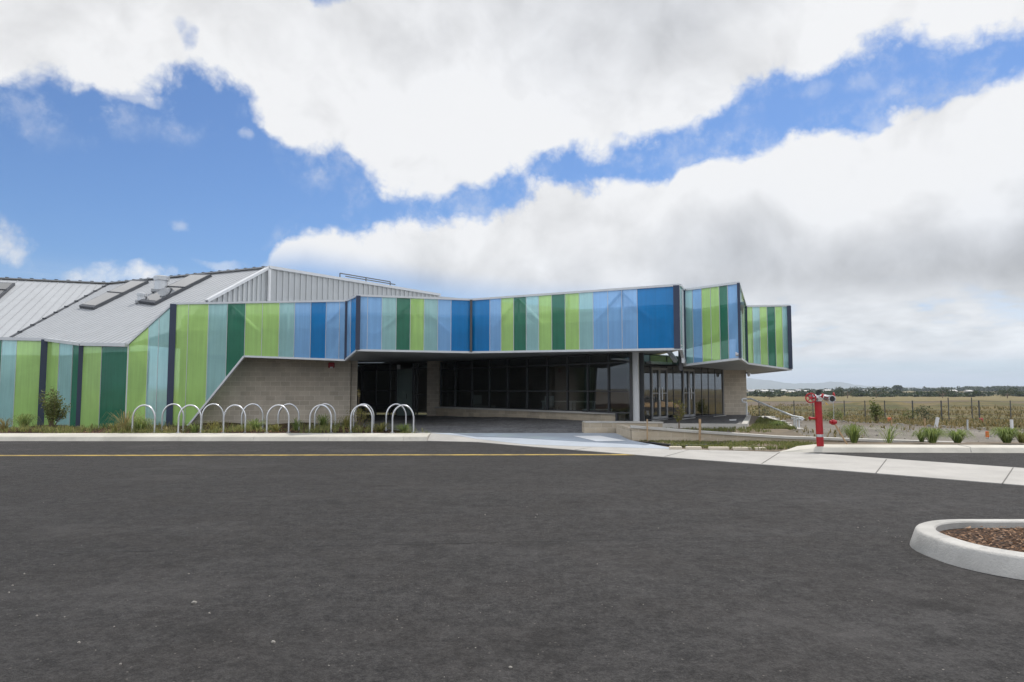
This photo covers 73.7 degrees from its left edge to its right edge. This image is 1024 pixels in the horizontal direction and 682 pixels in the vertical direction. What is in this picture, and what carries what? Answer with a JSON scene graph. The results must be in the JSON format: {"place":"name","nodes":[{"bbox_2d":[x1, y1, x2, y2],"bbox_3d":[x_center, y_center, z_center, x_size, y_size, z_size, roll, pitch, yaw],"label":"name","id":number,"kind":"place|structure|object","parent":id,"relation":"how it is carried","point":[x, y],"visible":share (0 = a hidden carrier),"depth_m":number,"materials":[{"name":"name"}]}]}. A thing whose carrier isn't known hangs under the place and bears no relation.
{"place":"outdoors","nodes":[
{"label":"outdoors","id":0,"kind":"place"},
{"bbox_2d":[0,0,1023,387],"label":"sky","id":1,"kind":"structure","parent":0,"point":[856,166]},
{"bbox_2d":[8,389,1023,441],"bbox_3d":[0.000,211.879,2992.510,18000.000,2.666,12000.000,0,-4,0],"label":"ground","id":2,"kind":"structure","parent":0,"point":[901,403],"depth_m":92.04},
{"bbox_2d":[0,418,409,432],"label":"mulch bed","id":3,"kind":"object","parent":2,"relation":"on","point":[229,424],"visible":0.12,"depth_m":24.82,"materials":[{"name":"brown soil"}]},
{"bbox_2d":[0,417,14,430],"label":"grass clump","id":4,"kind":"object","parent":3,"relation":"on","point":[2,426],"visible":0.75,"depth_m":23.97,"materials":[{"name":"green plant"}]},
{"bbox_2d":[5,413,42,426],"bbox_3d":[-17.274,2.847,24.145,1.165,0.602,1.245,-2,-4,23],"label":"grass clump","id":5,"kind":"object","parent":3,"relation":"on","point":[25,420],"visible":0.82,"depth_m":24.08,"materials":[{"name":"green plant"}]},
{"bbox_2d":[38,389,70,427],"bbox_3d":[-16.424,2.428,24.523,0.927,1.618,0.973,0,-4,0],"label":"shrub","id":6,"kind":"object","parent":3,"relation":"on","point":[52,407],"visible":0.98,"depth_m":24.39,"materials":[{"name":"green plant"}]},
{"bbox_2d":[101,422,120,431],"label":"grass clump","id":7,"kind":"object","parent":3,"relation":"on","point":[115,425],"visible":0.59,"depth_m":24.05,"materials":[{"name":"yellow plant"}]},
{"bbox_2d":[98,411,152,432],"bbox_3d":[-13.423,2.797,23.934,1.986,0.823,1.998,-2,-5,30],"label":"grass clump","id":8,"kind":"object","parent":3,"relation":"on","point":[126,419],"visible":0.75,"depth_m":23.70,"materials":[{"name":"green plant"}]},
{"bbox_2d":[126,417,158,430],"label":"grass clump","id":9,"kind":"object","parent":3,"relation":"on","point":[138,423],"visible":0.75,"depth_m":23.69,"materials":[{"name":"green plant"}]},
{"bbox_2d":[131,404,155,432],"bbox_3d":[-12.631,2.685,23.420,0.870,1.020,0.146,1,-4,-8],"label":"bike rack","id":10,"kind":"object","parent":3,"relation":"on","point":[151,408],"visible":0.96,"depth_m":23.42,"materials":[{"name":"metal"}]},
{"bbox_2d":[161,426,176,432],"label":"grass clump","id":11,"kind":"object","parent":3,"relation":"on","point":[168,429],"visible":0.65,"depth_m":23.89,"materials":[{"name":"green plant"}]},
{"bbox_2d":[160,403,184,430],"bbox_3d":[-12.351,2.781,24.867,0.870,1.020,0.146,1,-4,-10],"label":"bike rack","id":12,"kind":"object","parent":3,"relation":"on","point":[179,406],"visible":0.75,"depth_m":24.87,"materials":[{"name":"metal"}]},
{"bbox_2d":[176,404,201,432],"bbox_3d":[-11.050,2.685,23.420,0.870,1.020,0.146,1,-4,-11],"label":"bike rack","id":13,"kind":"object","parent":3,"relation":"on","point":[197,408],"visible":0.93,"depth_m":23.43,"materials":[{"name":"metal"}]},
{"bbox_2d":[182,422,202,432],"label":"grass clump","id":14,"kind":"object","parent":3,"relation":"on","point":[195,429],"visible":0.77,"depth_m":24.28,"materials":[{"name":"green plant"}]},
{"bbox_2d":[202,403,223,429],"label":"bike rack","id":15,"kind":"object","parent":3,"relation":"on","point":[219,406],"visible":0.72,"depth_m":24.87,"materials":[{"name":"metal"}]},
{"bbox_2d":[202,419,225,432],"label":"grass clump","id":16,"kind":"object","parent":3,"relation":"on","point":[213,424],"visible":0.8,"depth_m":24.17,"materials":[{"name":"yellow plant"}]},
{"bbox_2d":[2,420,429,432],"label":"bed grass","id":17,"kind":"structure","parent":3,"relation":"on","point":[47,428],"depth_m":23.60,"materials":[{"name":"green plant"}]},
{"bbox_2d":[221,404,245,432],"bbox_3d":[-9.515,2.685,23.420,0.870,1.020,0.146,0,-4,-5],"label":"bike rack","id":18,"kind":"object","parent":3,"relation":"on","point":[230,406],"visible":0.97,"depth_m":23.41,"materials":[{"name":"metal"}]},
{"bbox_2d":[241,403,263,426],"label":"bike rack","id":19,"kind":"object","parent":3,"relation":"on","point":[245,407],"visible":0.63,"depth_m":24.88,"materials":[{"name":"metal"}]},
{"bbox_2d":[242,418,270,430],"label":"grass clump","id":20,"kind":"object","parent":3,"relation":"on","point":[256,423],"visible":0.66,"depth_m":23.98,"materials":[{"name":"green plant"}]},
{"bbox_2d":[264,404,289,432],"bbox_3d":[-8.029,2.685,23.420,0.870,1.020,0.146,1,-4,-10],"label":"bike rack","id":21,"kind":"object","parent":3,"relation":"on","point":[285,408],"visible":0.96,"depth_m":23.42,"materials":[{"name":"metal"}]},
{"bbox_2d":[268,422,286,431],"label":"grass clump","id":22,"kind":"object","parent":3,"relation":"on","point":[275,427],"visible":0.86,"depth_m":23.85,"materials":[{"name":"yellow plant"}]},
{"bbox_2d":[277,403,299,429],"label":"bike rack","id":23,"kind":"object","parent":3,"relation":"on","point":[296,409],"visible":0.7,"depth_m":24.88,"materials":[{"name":"metal"}]},
{"bbox_2d":[287,417,305,430],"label":"grass clump","id":24,"kind":"object","parent":3,"relation":"on","point":[295,426],"visible":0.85,"depth_m":24.40,"materials":[{"name":"green plant"}]},
{"bbox_2d":[308,404,332,432],"bbox_3d":[-6.565,2.685,23.420,0.870,1.020,0.146,0,-4,-3],"label":"bike rack","id":25,"kind":"object","parent":3,"relation":"on","point":[328,409],"visible":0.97,"depth_m":23.40,"materials":[{"name":"metal"}]},
{"bbox_2d":[315,413,332,426],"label":"grass clump","id":26,"kind":"object","parent":3,"relation":"on","point":[322,421],"visible":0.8,"depth_m":24.95,"materials":[{"name":"green plant"}]},
{"bbox_2d":[314,403,335,427],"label":"bike rack","id":27,"kind":"object","parent":3,"relation":"on","point":[318,407],"visible":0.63,"depth_m":24.88,"materials":[{"name":"metal"}]},
{"bbox_2d":[334,415,354,427],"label":"grass clump","id":28,"kind":"object","parent":3,"relation":"on","point":[345,421],"visible":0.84,"depth_m":24.56,"materials":[{"name":"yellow plant"}]},
{"bbox_2d":[347,391,370,428],"bbox_3d":[-5.377,2.448,24.282,0.804,1.524,0.817,4,-6,-44],"label":"flowering plant","id":29,"kind":"object","parent":3,"relation":"on","point":[358,416],"visible":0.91,"depth_m":24.18,"materials":[{"name":"green plant"}]},
{"bbox_2d":[348,404,372,432],"bbox_3d":[-5.163,2.685,23.420,0.870,1.020,0.146,0,-4,-5],"label":"bike rack","id":30,"kind":"object","parent":3,"relation":"on","point":[367,407],"visible":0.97,"depth_m":23.41,"materials":[{"name":"metal"}]},
{"bbox_2d":[352,403,374,427],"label":"bike rack","id":31,"kind":"object","parent":3,"relation":"on","point":[370,407],"visible":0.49,"depth_m":24.89,"materials":[{"name":"metal"}]},
{"bbox_2d":[369,422,394,432],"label":"grass clump","id":32,"kind":"object","parent":3,"relation":"on","point":[380,428],"visible":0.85,"depth_m":23.98,"materials":[{"name":"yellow plant"}]},
{"bbox_2d":[385,403,406,430],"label":"bike rack","id":33,"kind":"object","parent":3,"relation":"on","point":[388,410],"visible":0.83,"depth_m":24.84,"materials":[{"name":"metal"}]},
{"bbox_2d":[390,404,414,432],"bbox_3d":[-3.736,2.685,23.420,0.870,1.020,0.146,0,-4,-3],"label":"bike rack","id":34,"kind":"object","parent":3,"relation":"on","point":[396,408],"visible":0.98,"depth_m":23.41,"materials":[{"name":"metal"}]},
{"bbox_2d":[393,423,416,432],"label":"grass clump","id":35,"kind":"object","parent":3,"relation":"on","point":[404,428],"visible":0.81,"depth_m":23.75,"materials":[{"name":"green plant"}]},
{"bbox_2d":[0,433,430,440],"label":"kerb","id":36,"kind":"structure","parent":2,"relation":"on","point":[214,436],"depth_m":22.25,"materials":[{"name":"concrete"}]},
{"bbox_2d":[0,266,792,428],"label":"building","id":37,"kind":"structure","parent":2,"relation":"on","point":[267,338],"depth_m":28.40,"materials":[{"name":"multicoloured metal"}]},
{"bbox_2d":[397,369,411,415],"bbox_3d":[-5.582,2.670,35.537,0.810,2.410,0.092,-1,-4,8],"label":"door","id":38,"kind":"structure","parent":37,"relation":"in","point":[404,376],"depth_m":35.54,"materials":[{"name":"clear glass"}]},
{"bbox_2d":[412,363,426,415],"bbox_3d":[-4.751,2.521,35.406,0.851,2.730,0.120,-1,-4,8],"label":"door","id":39,"kind":"structure","parent":37,"relation":"in","point":[414,396],"depth_m":35.42,"materials":[{"name":"black metal"}]},
{"bbox_2d":[470,395,481,406],"bbox_3d":[-1.766,3.130,33.578,0.460,0.930,0.458,1,-4,-20],"label":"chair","id":40,"kind":"object","parent":37,"relation":"on","point":[477,399],"visible":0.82,"depth_m":33.39,"materials":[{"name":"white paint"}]},
{"bbox_2d":[545,396,557,408],"bbox_3d":[1.722,2.877,29.963,0.460,0.930,0.458,-2,-4,25],"label":"chair","id":41,"kind":"object","parent":37,"relation":"on","point":[551,398],"visible":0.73,"depth_m":29.75,"materials":[{"name":"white paint"}]},
{"bbox_2d":[541,401,575,409],"bbox_3d":[2.035,2.964,29.695,1.500,0.720,0.700,0,-4,0],"label":"table","id":42,"kind":"object","parent":37,"relation":"on","point":[554,401],"visible":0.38,"depth_m":29.39,"materials":[{"name":"white paint"}]},
{"bbox_2d":[569,401,595,410],"bbox_3d":[2.969,2.907,28.881,1.100,0.720,0.700,0,-4,0],"label":"table","id":43,"kind":"object","parent":37,"relation":"on","point":[583,401],"visible":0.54,"depth_m":28.58,"materials":[{"name":"white paint"}]},
{"bbox_2d":[651,367,659,418],"bbox_3d":[5.740,2.080,27.169,0.116,2.060,0.654,-3,-5,39],"label":"door","id":44,"kind":"structure","parent":37,"relation":"in","point":[652,368],"depth_m":27.11,"materials":[{"name":"grey metal"}]},
{"bbox_2d":[659,368,667,418],"bbox_3d":[6.165,2.116,27.684,0.116,2.060,0.691,-3,-5,39],"label":"door","id":45,"kind":"structure","parent":37,"relation":"in","point":[662,393],"depth_m":27.86,"materials":[{"name":"grey metal"}]},
{"bbox_2d":[682,369,689,416],"bbox_3d":[7.496,2.229,29.294,0.116,2.060,0.583,-3,-5,39],"label":"door","id":46,"kind":"structure","parent":37,"relation":"in","point":[688,415],"depth_m":29.35,"materials":[{"name":"grey metal"}]},
{"bbox_2d":[689,369,694,415],"bbox_3d":[7.855,2.259,29.730,0.116,2.060,0.574,-3,-5,39],"label":"door","id":47,"kind":"structure","parent":37,"relation":"in","point":[693,370],"depth_m":29.87,"materials":[{"name":"grey metal"}]},
{"bbox_2d":[0,441,1023,681],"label":"car park","id":48,"kind":"structure","parent":2,"relation":"on","point":[792,606],"depth_m":6.38,"materials":[{"name":"grey asphalt"}]},
{"bbox_2d":[0,454,628,455],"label":"painted line","id":49,"kind":"object","parent":48,"relation":"on","point":[315,455],"visible":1,"depth_m":17.34,"materials":[{"name":"yellow paint"}]},
{"bbox_2d":[8,514,1006,677],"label":"loose pebbles","id":50,"kind":"object","parent":48,"relation":"on","point":[272,641],"visible":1,"depth_m":5.16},
{"bbox_2d":[910,519,1023,579],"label":"kerb island","id":51,"kind":"structure","parent":48,"relation":"on","point":[928,539],"depth_m":6.66,"materials":[{"name":"concrete"}]},
{"bbox_2d":[940,526,1023,551],"bbox_3d":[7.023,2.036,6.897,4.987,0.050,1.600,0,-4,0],"label":"bark mulch","id":52,"kind":"object","parent":51,"relation":"in","point":[992,532],"visible":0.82,"depth_m":7.14,"materials":[{"name":"brown wood"}]},
{"bbox_2d":[316,413,749,432],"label":"forecourt","id":53,"kind":"structure","parent":2,"relation":"on","point":[443,424],"depth_m":26.61,"materials":[{"name":"grey concrete"}]},
{"bbox_2d":[651,415,735,420],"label":"tactile strips","id":54,"kind":"object","parent":53,"relation":"on","point":[694,417],"visible":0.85,"depth_m":27.54,"materials":[{"name":"white tile"}]},
{"bbox_2d":[436,433,668,448],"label":"entrance ramp","id":55,"kind":"structure","parent":2,"relation":"on","point":[564,439],"depth_m":21.57,"materials":[{"name":"grey concrete"}]},
{"bbox_2d":[582,415,750,432],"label":"platform wall","id":56,"kind":"structure","parent":2,"relation":"on","point":[598,426],"depth_m":23.48,"materials":[{"name":"concrete"}]},
{"bbox_2d":[630,428,804,435],"bbox_3d":[6.600,3.015,22.469,6.000,0.280,2.850,0,-4,0],"label":"planter bed","id":57,"kind":"object","parent":2,"relation":"on","point":[783,432],"visible":0.44,"depth_m":22.88,"materials":[{"name":"soil"}]},
{"bbox_2d":[673,400,685,428],"bbox_3d":[5.437,2.388,22.127,0.524,1.042,0.300,1,-4,-13],"label":"sapling","id":58,"kind":"object","parent":57,"relation":"on","point":[679,416],"visible":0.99,"depth_m":22.15,"materials":[{"name":"green plant"}]},
{"bbox_2d":[751,405,773,415],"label":"bush","id":59,"kind":"object","parent":2,"relation":"on","point":[762,410],"visible":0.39,"depth_m":51.55,"materials":[{"name":"green plant"}]},
{"bbox_2d":[764,391,776,398],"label":"tree","id":60,"kind":"object","parent":2,"relation":"on","point":[768,394],"visible":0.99,"depth_m":248.12,"materials":[{"name":"green plant"}]},
{"bbox_2d":[741,398,803,427],"bbox_3d":[10.501,2.867,27.436,0.377,1.130,3.297,2,-4,-23],"label":"handrail","id":61,"kind":"object","parent":2,"relation":"on","point":[798,418],"visible":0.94,"depth_m":26.96,"materials":[{"name":"silver metal"}]},
{"bbox_2d":[758,416,802,428],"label":"steps","id":62,"kind":"structure","parent":2,"relation":"on","point":[768,417],"depth_m":30.43,"materials":[{"name":"concrete"}]},
{"bbox_2d":[616,424,965,442],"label":"retaining wall","id":63,"kind":"structure","parent":2,"relation":"on","point":[636,433],"depth_m":21.00,"materials":[{"name":"concrete"}]},
{"bbox_2d":[641,441,1023,450],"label":"verge","id":64,"kind":"structure","parent":2,"relation":"on","point":[939,443],"depth_m":20.20,"materials":[{"name":"soil"}]},
{"bbox_2d":[648,442,718,446],"bbox_3d":[4.929,2.990,19.682,2.042,0.090,0.805,-1,-4,15],"label":"drain hose","id":65,"kind":"object","parent":64,"relation":"on","point":[662,444],"visible":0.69,"depth_m":19.75,"materials":[{"name":"black rubber"}]},
{"bbox_2d":[699,419,700,441],"bbox_3d":[5.712,2.765,20.758,0.079,0.786,0.060,0,-4,0],"label":"wooden stake","id":66,"kind":"object","parent":64,"relation":"on","point":[700,430],"visible":0.64,"depth_m":20.73,"materials":[{"name":"beige wood"}]},
{"bbox_2d":[708,447,728,449],"bbox_3d":[5.675,2.955,18.754,0.550,0.100,0.160,0,-4,0],"label":"edging stone","id":67,"kind":"object","parent":64,"relation":"on","point":[718,448],"visible":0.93,"depth_m":18.68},
{"bbox_2d":[732,447,751,449],"bbox_3d":[6.288,2.949,18.667,0.500,0.100,0.160,0,-4,6],"label":"edging stone","id":68,"kind":"object","parent":64,"relation":"on","point":[740,448],"visible":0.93,"depth_m":18.59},
{"bbox_2d":[805,390,836,445],"bbox_3d":[8.370,2.161,18.498,0.865,1.676,0.410,0,-4,0],"label":"fire hydrant","id":69,"kind":"object","parent":64,"relation":"on","point":[817,399],"visible":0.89,"depth_m":18.45,"materials":[{"name":"red metal"}]},
{"bbox_2d":[835,424,847,443],"bbox_3d":[9.230,2.608,19.165,0.390,0.641,0.035,0,-4,0],"label":"wooden stake","id":70,"kind":"object","parent":64,"relation":"on","point":[841,434],"visible":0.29,"depth_m":19.15,"materials":[{"name":"brown wood"}]},
{"bbox_2d":[836,423,869,442],"bbox_3d":[9.939,2.676,19.846,1.040,0.569,1.064,0,-4,0],"label":"grass clump","id":71,"kind":"object","parent":64,"relation":"on","point":[853,431],"visible":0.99,"depth_m":19.78,"materials":[{"name":"green plant"}]},
{"bbox_2d":[863,424,907,442],"bbox_3d":[10.974,2.669,19.821,1.209,0.580,1.254,0,-4,0],"label":"grass clump","id":72,"kind":"object","parent":64,"relation":"on","point":[889,437],"visible":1,"depth_m":19.85,"materials":[{"name":"green plant"}]},
{"bbox_2d":[910,430,925,441],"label":"grass clump","id":73,"kind":"object","parent":64,"relation":"on","point":[918,436],"visible":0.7,"depth_m":20.19,"materials":[{"name":"green plant"}]},
{"bbox_2d":[911,427,952,442],"bbox_3d":[12.225,2.728,19.881,1.182,0.470,1.262,0,-4,0],"label":"grass clump","id":74,"kind":"object","parent":64,"relation":"on","point":[931,435],"visible":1,"depth_m":19.73,"materials":[{"name":"green plant"}]},
{"bbox_2d":[941,428,975,442],"bbox_3d":[12.963,2.748,19.841,1.142,0.424,1.129,0,-4,0],"label":"grass clump","id":75,"kind":"object","parent":64,"relation":"on","point":[958,435],"visible":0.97,"depth_m":19.74,"materials":[{"name":"green plant"}]},
{"bbox_2d":[986,426,1023,442],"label":"grass clump","id":76,"kind":"object","parent":64,"relation":"on","point":[1004,435],"visible":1,"depth_m":19.73,"materials":[{"name":"green plant"}]},
{"bbox_2d":[1014,431,1023,442],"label":"grass clump","id":77,"kind":"object","parent":64,"relation":"on","point":[1020,439],"visible":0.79,"depth_m":19.78,"materials":[{"name":"green plant"}]},
{"bbox_2d":[822,410,850,420],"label":"bush","id":78,"kind":"object","parent":2,"relation":"on","point":[836,414],"visible":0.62,"depth_m":47.49,"materials":[{"name":"green plant"}]},
{"bbox_2d":[835,386,858,397],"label":"tree","id":79,"kind":"object","parent":2,"relation":"on","point":[848,393],"visible":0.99,"depth_m":269.06,"materials":[{"name":"green plant"}]},
{"bbox_2d":[869,398,885,422],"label":"bush","id":80,"kind":"object","parent":2,"relation":"on","point":[875,413],"visible":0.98,"depth_m":35.69,"materials":[{"name":"green plant"}]},
{"bbox_2d":[865,386,892,397],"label":"tree","id":81,"kind":"object","parent":2,"relation":"on","point":[877,393],"visible":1,"depth_m":288.07,"materials":[{"name":"green plant"}]},
{"bbox_2d":[758,398,1011,420],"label":"wire fence","id":82,"kind":"object","parent":2,"relation":"on","point":[912,408],"visible":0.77,"depth_m":57.71,"materials":[{"name":"grey metal"}]},
{"bbox_2d":[747,389,1023,396],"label":"tree line","id":83,"kind":"object","parent":2,"relation":"on","point":[860,393],"visible":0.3,"depth_m":346.25,"materials":[{"name":"plant"}]},
{"bbox_2d":[748,403,1023,437],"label":"field grass","id":84,"kind":"structure","parent":2,"relation":"on","point":[988,421],"depth_m":57.89,"materials":[{"name":"plant"}]},
{"bbox_2d":[750,386,1023,391],"bbox_3d":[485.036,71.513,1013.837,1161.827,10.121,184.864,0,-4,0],"label":"back tree line","id":85,"kind":"object","parent":2,"relation":"on","point":[915,389],"visible":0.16,"depth_m":966.06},
{"bbox_2d":[775,417,1022,441],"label":"rubble","id":86,"kind":"object","parent":2,"relation":"on","point":[944,426],"visible":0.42,"depth_m":33.77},
{"bbox_2d":[778,444,1023,452],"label":"kerb","id":87,"kind":"structure","parent":2,"relation":"on","point":[851,448],"depth_m":18.21,"materials":[{"name":"concrete"}]},
{"bbox_2d":[898,409,919,420],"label":"bush","id":88,"kind":"object","parent":2,"relation":"on","point":[910,417],"visible":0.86,"depth_m":57.43,"materials":[{"name":"green plant"}]},
{"bbox_2d":[913,405,939,420],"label":"bush","id":89,"kind":"object","parent":2,"relation":"on","point":[923,412],"visible":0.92,"depth_m":54.52,"materials":[{"name":"green plant"}]},
{"bbox_2d":[934,417,938,426],"bbox_3d":[20.408,3.937,32.805,0.235,0.558,0.110,0,-4,0],"label":"survey peg","id":90,"kind":"object","parent":2,"relation":"on","point":[936,420],"visible":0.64,"depth_m":32.76,"materials":[{"name":"white paint"}]},
{"bbox_2d":[932,387,954,397],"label":"tree","id":91,"kind":"object","parent":2,"relation":"on","point":[946,391],"visible":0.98,"depth_m":289.30,"materials":[{"name":"green plant"}]},
{"bbox_2d":[892,385,1023,390],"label":"wood","id":92,"kind":"object","parent":2,"relation":"on","point":[900,387],"visible":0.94,"depth_m":885.13,"materials":[{"name":"green plant"}]},
{"bbox_2d":[994,387,1018,397],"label":"tree","id":93,"kind":"object","parent":2,"relation":"on","point":[1004,391],"visible":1,"depth_m":268.48,"materials":[{"name":"green plant"}]},
{"bbox_2d":[576,436,624,440],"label":"tactile paving","id":94,"kind":"structure","parent":0,"point":[598,438],"depth_m":21.50,"materials":[{"name":"white tile"}]},
{"bbox_2d":[427,433,1023,485],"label":"concrete path","id":95,"kind":"structure","parent":0,"point":[954,471],"depth_m":15.59,"materials":[{"name":"grey concrete"}]},
{"bbox_2d":[669,446,681,449],"bbox_3d":[4.530,2.967,18.916,0.340,0.100,0.160,0,-4,6],"label":"edging stone","id":96,"kind":"object","parent":95,"relation":"on","point":[676,447],"visible":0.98,"depth_m":18.84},
{"bbox_2d":[685,446,701,449],"bbox_3d":[5.010,2.962,18.848,0.420,0.100,0.160,0,-4,3],"label":"edging stone","id":97,"kind":"object","parent":95,"relation":"on","point":[693,448],"visible":0.89,"depth_m":18.77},
{"bbox_2d":[575,448,1013,482],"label":"path joints","id":98,"kind":"object","parent":95,"relation":"on","point":[876,471],"visible":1,"depth_m":15.21,"materials":[{"name":"grey concrete"}]},
{"bbox_2d":[639,416,816,449],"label":"grass","id":99,"kind":"structure","parent":0,"point":[761,423],"depth_m":20.46,"materials":[{"name":"green plant"}]},
{"bbox_2d":[748,416,795,430],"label":"side bank","id":100,"kind":"structure","parent":0,"point":[752,420],"depth_m":28.46,"materials":[{"name":"soil"}]},
{"bbox_2d":[768,420,784,425],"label":"grass clump","id":101,"kind":"object","parent":100,"relation":"on","point":[778,423],"visible":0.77,"depth_m":25.23,"materials":[{"name":"green plant"}]},
{"bbox_2d":[746,378,984,388],"bbox_3d":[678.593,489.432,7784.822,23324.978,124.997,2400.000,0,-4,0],"label":"hills","id":102,"kind":"structure","parent":0,"point":[751,383],"depth_m":7084.58,"materials":[{"name":"grey"}]},
{"bbox_2d":[803,452,1023,467],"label":"driveway","id":103,"kind":"structure","parent":0,"point":[1005,459],"depth_m":16.86,"materials":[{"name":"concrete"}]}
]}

